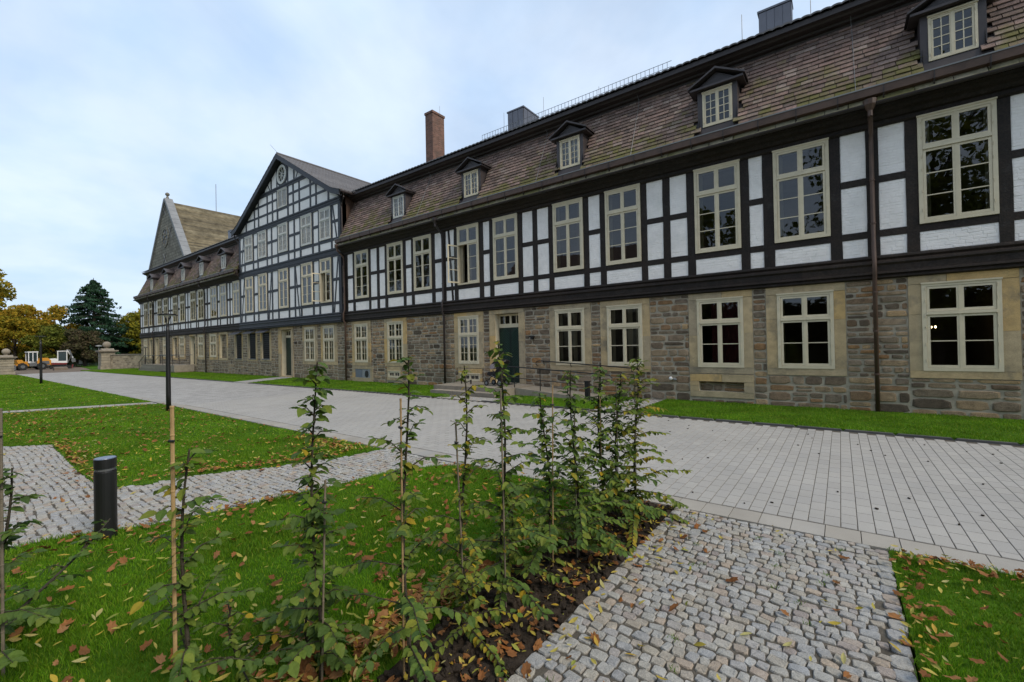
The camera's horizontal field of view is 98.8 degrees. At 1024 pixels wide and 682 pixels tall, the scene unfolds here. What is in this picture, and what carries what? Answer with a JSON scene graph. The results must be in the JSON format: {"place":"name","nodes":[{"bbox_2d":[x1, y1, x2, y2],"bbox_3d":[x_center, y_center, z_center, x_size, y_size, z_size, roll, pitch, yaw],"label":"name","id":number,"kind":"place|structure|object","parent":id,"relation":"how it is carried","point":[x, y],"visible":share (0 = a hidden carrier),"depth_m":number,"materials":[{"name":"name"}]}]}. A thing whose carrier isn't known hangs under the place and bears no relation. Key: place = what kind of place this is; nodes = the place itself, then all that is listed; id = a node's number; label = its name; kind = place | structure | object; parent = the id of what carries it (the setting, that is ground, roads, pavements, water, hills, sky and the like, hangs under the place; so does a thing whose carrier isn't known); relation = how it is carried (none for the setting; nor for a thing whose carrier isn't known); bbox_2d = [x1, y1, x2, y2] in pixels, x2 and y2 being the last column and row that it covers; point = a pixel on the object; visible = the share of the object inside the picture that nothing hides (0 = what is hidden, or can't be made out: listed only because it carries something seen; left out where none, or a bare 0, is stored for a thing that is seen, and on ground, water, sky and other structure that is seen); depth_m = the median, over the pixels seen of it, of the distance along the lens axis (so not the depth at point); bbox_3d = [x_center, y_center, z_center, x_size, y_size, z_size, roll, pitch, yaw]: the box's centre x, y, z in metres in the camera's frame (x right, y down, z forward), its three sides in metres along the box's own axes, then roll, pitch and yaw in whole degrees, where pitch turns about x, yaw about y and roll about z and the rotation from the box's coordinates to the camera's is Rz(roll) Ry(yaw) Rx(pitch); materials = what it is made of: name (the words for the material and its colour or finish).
{"place":"outdoors","nodes":[
{"label":"outdoors","id":0,"kind":"place"},
{"bbox_2d":[12,366,98,374],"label":"dirt yard","id":1,"kind":"structure","parent":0,"point":[48,370],"depth_m":45.54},
{"bbox_2d":[0,269,16,339],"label":"tree","id":2,"kind":"object","parent":1,"relation":"on","point":[7,293],"visible":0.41,"depth_m":54.19,"materials":[{"name":"yellow plant"}]},
{"bbox_2d":[0,349,17,374],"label":"gate pier","id":3,"kind":"structure","parent":1,"relation":"on","point":[6,363],"depth_m":38.73,"materials":[{"name":"stone"}]},
{"bbox_2d":[0,316,49,367],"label":"tree","id":4,"kind":"object","parent":1,"relation":"on","point":[22,328],"visible":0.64,"depth_m":53.59,"materials":[{"name":"yellow plant"}]},
{"bbox_2d":[14,351,50,369],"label":"wheel loader","id":5,"kind":"object","parent":1,"relation":"on","point":[31,358],"visible":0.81,"depth_m":48.87,"materials":[{"name":"metal"}]},
{"bbox_2d":[18,324,86,367],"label":"tree","id":6,"kind":"object","parent":1,"relation":"on","point":[53,338],"visible":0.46,"depth_m":54.03,"materials":[{"name":"green plant"}]},
{"bbox_2d":[49,349,75,368],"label":"mini excavator","id":7,"kind":"object","parent":1,"relation":"on","point":[61,360],"visible":0.96,"depth_m":50.90,"materials":[{"name":"metal"}]},
{"bbox_2d":[55,328,104,366],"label":"tree","id":8,"kind":"object","parent":1,"relation":"on","point":[80,339],"visible":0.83,"depth_m":55.40,"materials":[{"name":"green plant"}]},
{"bbox_2d":[95,342,118,369],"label":"gate pier","id":9,"kind":"structure","parent":1,"relation":"on","point":[106,351],"depth_m":46.99,"materials":[{"name":"stone"}]},
{"bbox_2d":[0,374,150,410],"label":"lawn","id":10,"kind":"structure","parent":0,"point":[80,404],"depth_m":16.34,"materials":[{"name":"green plant"}]},
{"bbox_2d":[1,376,1023,681],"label":"yellow leafs","id":11,"kind":"object","parent":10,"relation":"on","point":[461,660],"visible":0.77,"depth_m":3.35,"materials":[{"name":"yellow plant"}]},
{"bbox_2d":[3,375,1023,681],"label":"brown leafs","id":12,"kind":"object","parent":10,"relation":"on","point":[521,609],"visible":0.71,"depth_m":3.38,"materials":[{"name":"brown plant"}]},
{"bbox_2d":[78,365,97,369],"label":"park lawn","id":13,"kind":"structure","parent":0,"point":[92,367],"depth_m":55.36,"materials":[{"name":"green plant"}]},
{"bbox_2d":[0,304,81,366],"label":"tree","id":14,"kind":"object","parent":13,"relation":"on","point":[22,310],"visible":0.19,"depth_m":61.40,"materials":[{"name":"yellow plant"}]},
{"bbox_2d":[57,278,138,353],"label":"conifer","id":15,"kind":"object","parent":13,"relation":"on","point":[101,319],"visible":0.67,"depth_m":67.12,"materials":[{"name":"green plant"}]},
{"bbox_2d":[116,312,140,353],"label":"tree","id":16,"kind":"object","parent":13,"relation":"on","point":[133,323],"visible":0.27,"depth_m":68.92,"materials":[{"name":"yellow plant"}]},
{"bbox_2d":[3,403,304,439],"bbox_3d":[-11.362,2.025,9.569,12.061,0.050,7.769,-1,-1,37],"label":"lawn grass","id":17,"kind":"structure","parent":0,"point":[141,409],"depth_m":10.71,"materials":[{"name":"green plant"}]},
{"bbox_2d":[16,371,325,404],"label":"distant road","id":18,"kind":"structure","parent":0,"point":[187,391],"depth_m":21.12,"materials":[{"name":"grey concrete"}]},
{"bbox_2d":[89,370,272,381],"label":"grass","id":19,"kind":"structure","parent":0,"point":[186,376],"depth_m":30.85,"materials":[{"name":"green plant"}]},
{"bbox_2d":[110,354,140,368],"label":"boundary wall","id":20,"kind":"structure","parent":19,"relation":"on","point":[122,361],"depth_m":46.72,"materials":[{"name":"stone"}]},
{"bbox_2d":[138,355,194,372],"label":"stone stairs","id":21,"kind":"structure","parent":19,"relation":"on","point":[176,368],"depth_m":36.84,"materials":[{"name":"grey stone"}]},
{"bbox_2d":[81,368,278,381],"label":"grass strip","id":22,"kind":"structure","parent":19,"relation":"on","point":[219,376],"depth_m":31.32,"materials":[{"name":"green plant"}]},
{"bbox_2d":[133,229,242,373],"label":"timber framed building","id":23,"kind":"structure","parent":19,"relation":"on","point":[197,292],"depth_m":35.68,"materials":[{"name":"beige paint"}]},
{"bbox_2d":[3,404,381,486],"bbox_3d":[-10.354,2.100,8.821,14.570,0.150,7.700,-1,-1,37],"label":"lawn","id":24,"kind":"structure","parent":0,"point":[127,480],"depth_m":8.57,"materials":[{"name":"green plant"}]},
{"bbox_2d":[157,314,177,410],"bbox_3d":[-10.117,0.630,12.919,0.480,2.846,0.480,-1,-1,37],"label":"path lamp","id":25,"kind":"object","parent":24,"relation":"on","point":[168,382],"visible":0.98,"depth_m":12.88,"materials":[{"name":"black metal"}]},
{"bbox_2d":[146,184,240,279],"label":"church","id":26,"kind":"structure","parent":0,"point":[182,230],"depth_m":82.38,"materials":[{"name":"stone"}]},
{"bbox_2d":[3,445,460,546],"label":"cobbled footpath","id":27,"kind":"structure","parent":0,"point":[35,466],"depth_m":5.67,"materials":[{"name":"stone"}]},
{"bbox_2d":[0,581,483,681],"bbox_3d":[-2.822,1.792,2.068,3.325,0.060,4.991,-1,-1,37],"label":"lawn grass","id":28,"kind":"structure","parent":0,"point":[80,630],"depth_m":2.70,"materials":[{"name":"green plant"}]},
{"bbox_2d":[0,463,625,681],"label":"lawn","id":29,"kind":"structure","parent":0,"point":[375,569],"depth_m":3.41,"materials":[{"name":"green plant"}]},
{"bbox_2d":[0,408,4,676],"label":"bamboo stake","id":30,"kind":"object","parent":29,"relation":"on","point":[2,599],"visible":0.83,"depth_m":2.39,"materials":[{"name":"wood"}]},
{"bbox_2d":[0,468,59,669],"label":"hornbeam sapling","id":31,"kind":"object","parent":29,"relation":"on","point":[21,614],"visible":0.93,"depth_m":2.42,"materials":[{"name":"green plant"}]},
{"bbox_2d":[5,518,115,633],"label":"hornbeam sapling","id":32,"kind":"object","parent":29,"relation":"on","point":[25,594],"visible":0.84,"depth_m":2.96,"materials":[{"name":"green plant"}]},
{"bbox_2d":[93,455,117,540],"bbox_3d":[-3.861,1.483,4.172,0.166,0.754,0.166,-1,-1,37],"label":"bollard","id":33,"kind":"object","parent":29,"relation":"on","point":[105,487],"visible":0.96,"depth_m":4.12,"materials":[{"name":"black metal"}]},
{"bbox_2d":[167,406,177,676],"bbox_3d":[-1.508,1.046,1.958,0.027,1.512,0.036,-1,0,-17],"label":"bamboo stake","id":34,"kind":"object","parent":29,"relation":"on","point":[171,441],"visible":0.88,"depth_m":1.95,"materials":[{"name":"brown wood"}]},
{"bbox_2d":[127,448,275,681],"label":"hornbeam sapling","id":35,"kind":"object","parent":29,"relation":"on","point":[190,655],"visible":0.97,"depth_m":1.99,"materials":[{"name":"green plant"}]},
{"bbox_2d":[178,599,288,681],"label":"hornbeam sapling","id":36,"kind":"object","parent":29,"relation":"on","point":[232,638],"visible":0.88,"depth_m":2.33,"materials":[{"name":"green plant"}]},
{"bbox_2d":[238,598,355,673],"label":"hornbeam sapling","id":37,"kind":"object","parent":29,"relation":"on","point":[297,629],"visible":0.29,"depth_m":2.38,"materials":[{"name":"green plant"}]},
{"bbox_2d":[252,361,371,681],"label":"hornbeam sapling","id":38,"kind":"object","parent":29,"relation":"on","point":[327,628],"visible":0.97,"depth_m":2.29,"materials":[{"name":"green plant"}]},
{"bbox_2d":[321,480,326,679],"bbox_3d":[-0.974,1.258,2.275,0.053,1.072,0.031,-1,0,-1],"label":"bamboo stake","id":39,"kind":"object","parent":29,"relation":"on","point":[324,501],"visible":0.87,"depth_m":2.27,"materials":[{"name":"wood"}]},
{"bbox_2d":[250,378,442,397],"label":"grass","id":40,"kind":"structure","parent":0,"point":[412,385],"depth_m":19.53,"materials":[{"name":"green plant"}]},
{"bbox_2d":[252,377,433,389],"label":"grass strip","id":41,"kind":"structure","parent":40,"relation":"on","point":[324,385],"depth_m":20.61,"materials":[{"name":"green plant"}]},
{"bbox_2d":[353,387,444,395],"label":"grass strip","id":42,"kind":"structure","parent":40,"relation":"on","point":[425,390],"depth_m":17.09,"materials":[{"name":"green plant"}]},
{"bbox_2d":[430,381,534,397],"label":"entrance steps","id":43,"kind":"structure","parent":40,"relation":"on","point":[454,388],"depth_m":15.69,"materials":[{"name":"stone"}]},
{"bbox_2d":[0,0,843,341],"label":"sky","id":44,"kind":"structure","parent":0,"point":[109,108],"materials":[{"name":"white"}]},
{"bbox_2d":[377,499,672,681],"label":"planting bed","id":45,"kind":"object","parent":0,"point":[519,659],"visible":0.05,"depth_m":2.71,"materials":[{"name":"soil"}]},
{"bbox_2d":[398,398,404,677],"bbox_3d":[-0.578,1.045,2.323,0.027,1.482,0.036,-1,0,-17],"label":"bamboo stake","id":46,"kind":"object","parent":45,"relation":"on","point":[400,427],"visible":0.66,"depth_m":2.32,"materials":[{"name":"brown wood"}]},
{"bbox_2d":[324,356,482,681],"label":"hornbeam sapling","id":47,"kind":"object","parent":45,"relation":"on","point":[410,606],"visible":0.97,"depth_m":2.32,"materials":[{"name":"green plant"}]},
{"bbox_2d":[410,556,523,681],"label":"hornbeam sapling","id":48,"kind":"object","parent":45,"relation":"on","point":[471,605],"visible":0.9,"depth_m":2.56,"materials":[{"name":"green plant"}]},
{"bbox_2d":[414,365,528,613],"bbox_3d":[-0.403,0.972,2.876,0.710,1.622,0.813,-1,-1,-37],"label":"hornbeam sapling","id":49,"kind":"object","parent":45,"relation":"on","point":[465,540],"visible":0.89,"depth_m":2.88,"materials":[{"name":"green plant"}]},
{"bbox_2d":[434,340,567,619],"bbox_3d":[-0.109,0.887,3.012,0.896,1.781,0.849,-1,0,14],"label":"hornbeam sapling","id":50,"kind":"object","parent":45,"relation":"on","point":[487,570],"visible":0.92,"depth_m":2.99,"materials":[{"name":"green plant"}]},
{"bbox_2d":[499,390,506,606],"bbox_3d":[-0.063,1.055,2.951,0.027,1.452,0.036,-1,0,-17],"label":"bamboo stake","id":51,"kind":"object","parent":45,"relation":"on","point":[501,412],"visible":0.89,"depth_m":2.94,"materials":[{"name":"wood"}]},
{"bbox_2d":[453,491,569,624],"bbox_3d":[0.095,1.468,3.285,0.878,0.654,1.041,-1,-1,-23],"label":"hornbeam sapling","id":52,"kind":"object","parent":45,"relation":"on","point":[519,559],"visible":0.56,"depth_m":3.24,"materials":[{"name":"green plant"}]},
{"bbox_2d":[496,392,620,578],"bbox_3d":[0.218,1.120,3.507,1.008,1.422,0.933,-1,-1,-41],"label":"hornbeam sapling","id":53,"kind":"object","parent":45,"relation":"on","point":[554,532],"visible":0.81,"depth_m":3.44,"materials":[{"name":"green plant"}]},
{"bbox_2d":[521,457,634,549],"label":"hornbeam sapling","id":54,"kind":"object","parent":45,"relation":"on","point":[566,524],"visible":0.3,"depth_m":3.92,"materials":[{"name":"green plant"}]},
{"bbox_2d":[521,370,637,557],"bbox_3d":[0.518,1.005,3.613,0.952,1.532,0.935,-1,-1,25],"label":"hornbeam sapling","id":55,"kind":"object","parent":45,"relation":"on","point":[582,525],"visible":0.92,"depth_m":3.54,"materials":[{"name":"green plant"}]},
{"bbox_2d":[554,366,650,548],"bbox_3d":[0.851,1.022,4.381,1.008,1.546,0.993,-1,-1,-31],"label":"hornbeam sapling","id":56,"kind":"object","parent":45,"relation":"on","point":[606,476],"visible":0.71,"depth_m":4.26,"materials":[{"name":"green plant"}]},
{"bbox_2d":[580,374,667,524],"bbox_3d":[1.102,1.044,4.226,0.852,1.442,0.931,-1,-1,37],"label":"hornbeam sapling","id":57,"kind":"object","parent":45,"relation":"on","point":[641,506],"visible":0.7,"depth_m":4.22,"materials":[{"name":"green plant"}]},
{"bbox_2d":[593,357,691,552],"bbox_3d":[1.217,1.026,4.237,1.223,1.745,1.255,-1,-1,37],"label":"hornbeam sapling","id":58,"kind":"object","parent":45,"relation":"on","point":[629,429],"visible":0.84,"depth_m":4.26,"materials":[{"name":"green plant"}]},
{"bbox_2d":[88,371,1023,561],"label":"road","id":59,"kind":"structure","parent":0,"point":[791,473],"depth_m":6.20,"materials":[{"name":"grey stone"}]},
{"bbox_2d":[155,376,1023,445],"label":"road kerb","id":60,"kind":"structure","parent":59,"relation":"on","point":[886,433],"depth_m":8.90,"materials":[{"name":"stone"}]},
{"bbox_2d":[492,395,636,409],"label":"grass","id":61,"kind":"structure","parent":0,"point":[528,398],"depth_m":12.90,"materials":[{"name":"green plant"}]},
{"bbox_2d":[515,386,611,401],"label":"ramp","id":62,"kind":"structure","parent":61,"relation":"on","point":[528,391],"depth_m":14.59,"materials":[{"name":"stone"}]},
{"bbox_2d":[132,397,1023,576],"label":"border strip","id":63,"kind":"object","parent":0,"point":[876,541],"visible":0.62,"depth_m":4.22,"materials":[{"name":"stone"}]},
{"bbox_2d":[506,507,918,681],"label":"cobbled path","id":64,"kind":"structure","parent":0,"point":[718,614],"depth_m":2.79,"materials":[{"name":"stone"}]},
{"bbox_2d":[639,398,1023,444],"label":"grass strip","id":65,"kind":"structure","parent":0,"point":[920,426],"depth_m":9.29,"materials":[{"name":"green plant"}]},
{"bbox_2d":[887,545,1023,681],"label":"lawn","id":66,"kind":"structure","parent":0,"point":[921,663],"depth_m":2.72,"materials":[{"name":"green plant"}]},
{"label":"ground","id":67,"kind":"structure","parent":0,"visible":0},
{"bbox_2d":[230,148,370,379],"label":"gabled building","id":68,"kind":"structure","parent":67,"relation":"on","point":[289,227],"depth_m":26.38,"materials":[{"name":"white paint"}]},
{"bbox_2d":[258,273,266,310],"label":"window","id":69,"kind":"structure","parent":68,"relation":"in","point":[261,293],"depth_m":28.50,"materials":[{"name":"beige paint"}]},
{"bbox_2d":[277,222,287,252],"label":"window","id":70,"kind":"structure","parent":68,"relation":"in","point":[282,228],"depth_m":26.84,"materials":[{"name":"grey glass"}]},
{"bbox_2d":[278,268,288,308],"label":"window","id":71,"kind":"structure","parent":68,"relation":"in","point":[282,280],"depth_m":26.91,"materials":[{"name":"beige paint"}]},
{"bbox_2d":[300,213,311,246],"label":"window","id":72,"kind":"structure","parent":68,"relation":"in","point":[305,220],"depth_m":25.23,"materials":[{"name":"beige paint"}]},
{"bbox_2d":[301,262,312,305],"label":"window","id":73,"kind":"structure","parent":68,"relation":"in","point":[304,274],"depth_m":25.31,"materials":[{"name":"beige paint"}]},
{"bbox_2d":[304,327,314,360],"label":"window","id":74,"kind":"structure","parent":68,"relation":"in","point":[307,330],"depth_m":25.33,"materials":[{"name":"beige paint"}]},
{"bbox_2d":[311,257,331,302],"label":"window","id":75,"kind":"structure","parent":68,"relation":"in","point":[323,293],"depth_m":23.99,"materials":[{"name":"beige paint"}]},
{"bbox_2d":[319,206,330,240],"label":"window","id":76,"kind":"structure","parent":68,"relation":"in","point":[324,232],"depth_m":24.04,"materials":[{"name":"beige paint"}]},
{"bbox_2d":[322,325,334,361],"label":"window","id":77,"kind":"structure","parent":68,"relation":"in","point":[326,353],"depth_m":24.14,"materials":[{"name":"beige paint"}]},
{"bbox_2d":[334,0,1023,419],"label":"timber framed building","id":78,"kind":"structure","parent":67,"relation":"on","point":[822,208],"depth_m":12.16,"materials":[{"name":"white paint"}]},
{"bbox_2d":[354,323,367,361],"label":"window","id":79,"kind":"structure","parent":78,"relation":"in","point":[360,338],"depth_m":22.36,"materials":[{"name":"beige paint"}]},
{"bbox_2d":[354,249,368,298],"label":"window","id":80,"kind":"structure","parent":78,"relation":"in","point":[356,254],"depth_m":22.27,"materials":[{"name":"beige paint"}]},
{"bbox_2d":[386,241,403,294],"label":"window","id":81,"kind":"structure","parent":78,"relation":"in","point":[389,259],"depth_m":20.68,"materials":[{"name":"beige paint"}]},
{"bbox_2d":[387,321,403,362],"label":"window","id":82,"kind":"structure","parent":78,"relation":"in","point":[391,326],"depth_m":20.75,"materials":[{"name":"beige paint"}]},
{"bbox_2d":[413,234,431,290],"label":"window","id":83,"kind":"structure","parent":78,"relation":"in","point":[416,252],"depth_m":19.54,"materials":[{"name":"beige paint"}]},
{"bbox_2d":[447,222,479,284],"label":"window","id":84,"kind":"structure","parent":78,"relation":"in","point":[460,243],"depth_m":17.87,"materials":[{"name":"beige paint"}]},
{"bbox_2d":[457,315,478,363],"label":"window","id":85,"kind":"structure","parent":78,"relation":"in","point":[463,321],"depth_m":17.96,"materials":[{"name":"beige paint"}]},
{"bbox_2d":[463,169,477,197],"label":"window","id":86,"kind":"structure","parent":78,"relation":"in","point":[471,177],"depth_m":17.71,"materials":[{"name":"beige paint"}]},
{"bbox_2d":[492,213,517,280],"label":"window","id":87,"kind":"structure","parent":78,"relation":"in","point":[495,221],"depth_m":16.74,"materials":[{"name":"beige paint"}]},
{"bbox_2d":[499,327,511,380],"bbox_3d":[-0.244,0.539,17.121,0.543,2.110,0.080,-1,-1,37],"label":"door leaf","id":88,"kind":"structure","parent":78,"relation":"in","point":[505,333],"depth_m":17.05,"materials":[{"name":"green paint"}]},
{"bbox_2d":[511,327,519,382],"bbox_3d":[0.200,0.527,16.789,0.543,2.110,0.080,-1,-1,37],"label":"door leaf","id":89,"kind":"structure","parent":78,"relation":"in","point":[514,330],"depth_m":16.81,"materials":[{"name":"green paint"}]},
{"bbox_2d":[552,197,583,272],"bbox_3d":[1.950,-3.617,15.142,1.194,2.402,0.178,-1,-1,37],"label":"window","id":90,"kind":"structure","parent":78,"relation":"in","point":[557,224],"depth_m":15.11,"materials":[{"name":"beige paint"}]},
{"bbox_2d":[559,134,579,169],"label":"window","id":91,"kind":"structure","parent":78,"relation":"in","point":[569,147],"depth_m":15.01,"materials":[{"name":"beige paint"}]},
{"bbox_2d":[554,308,584,364],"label":"window","id":92,"kind":"structure","parent":78,"relation":"in","point":[559,328],"depth_m":15.13,"materials":[{"name":"beige paint"}]},
{"bbox_2d":[604,183,641,265],"bbox_3d":[3.535,-3.658,13.956,1.194,2.402,0.178,-1,-1,37],"label":"window","id":93,"kind":"structure","parent":78,"relation":"in","point":[609,230],"depth_m":13.92,"materials":[{"name":"beige paint"}]},
{"bbox_2d":[606,303,642,365],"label":"window","id":94,"kind":"structure","parent":78,"relation":"in","point":[611,326],"depth_m":13.95,"materials":[{"name":"beige paint"}]},
{"bbox_2d":[693,159,740,253],"bbox_3d":[5.748,-3.715,12.299,1.204,2.402,0.178,-1,-1,37],"label":"window","id":95,"kind":"structure","parent":78,"relation":"in","point":[699,193],"depth_m":12.25,"materials":[{"name":"beige paint"}]},
{"bbox_2d":[701,83,732,127],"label":"window","id":96,"kind":"structure","parent":78,"relation":"in","point":[728,86],"depth_m":12.17,"materials":[{"name":"beige paint"}]},
{"bbox_2d":[696,296,744,367],"bbox_3d":[5.836,-0.236,12.306,1.214,1.942,0.178,-1,-1,37],"label":"window","id":97,"kind":"structure","parent":78,"relation":"in","point":[726,321],"depth_m":12.26,"materials":[{"name":"beige paint"}]},
{"bbox_2d":[772,137,830,243],"bbox_3d":[7.317,-3.755,11.125,1.204,2.402,0.178,-1,-1,37],"label":"window","id":98,"kind":"structure","parent":78,"relation":"in","point":[778,177],"depth_m":11.07,"materials":[{"name":"beige paint"}]},
{"bbox_2d":[776,290,834,368],"bbox_3d":[7.421,-0.271,11.120,1.214,1.932,0.178,-1,-1,37],"label":"window","id":99,"kind":"structure","parent":78,"relation":"in","point":[782,319],"depth_m":11.06,"materials":[{"name":"beige paint"}]},
{"bbox_2d":[927,0,978,61],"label":"window","id":100,"kind":"structure","parent":78,"relation":"in","point":[973,5],"depth_m":9.38,"materials":[{"name":"beige paint"}]},
{"bbox_2d":[916,97,999,224],"bbox_3d":[9.554,-3.813,9.451,1.234,2.402,0.178,-1,-1,37],"label":"window","id":101,"kind":"structure","parent":78,"relation":"in","point":[989,135],"depth_m":9.39,"materials":[{"name":"beige paint"}]},
{"bbox_2d":[920,277,1003,371],"bbox_3d":[9.651,-0.329,9.452,1.244,1.952,0.178,-1,-1,37],"label":"window","id":102,"kind":"structure","parent":78,"relation":"in","point":[996,310],"depth_m":9.39,"materials":[{"name":"beige paint"}]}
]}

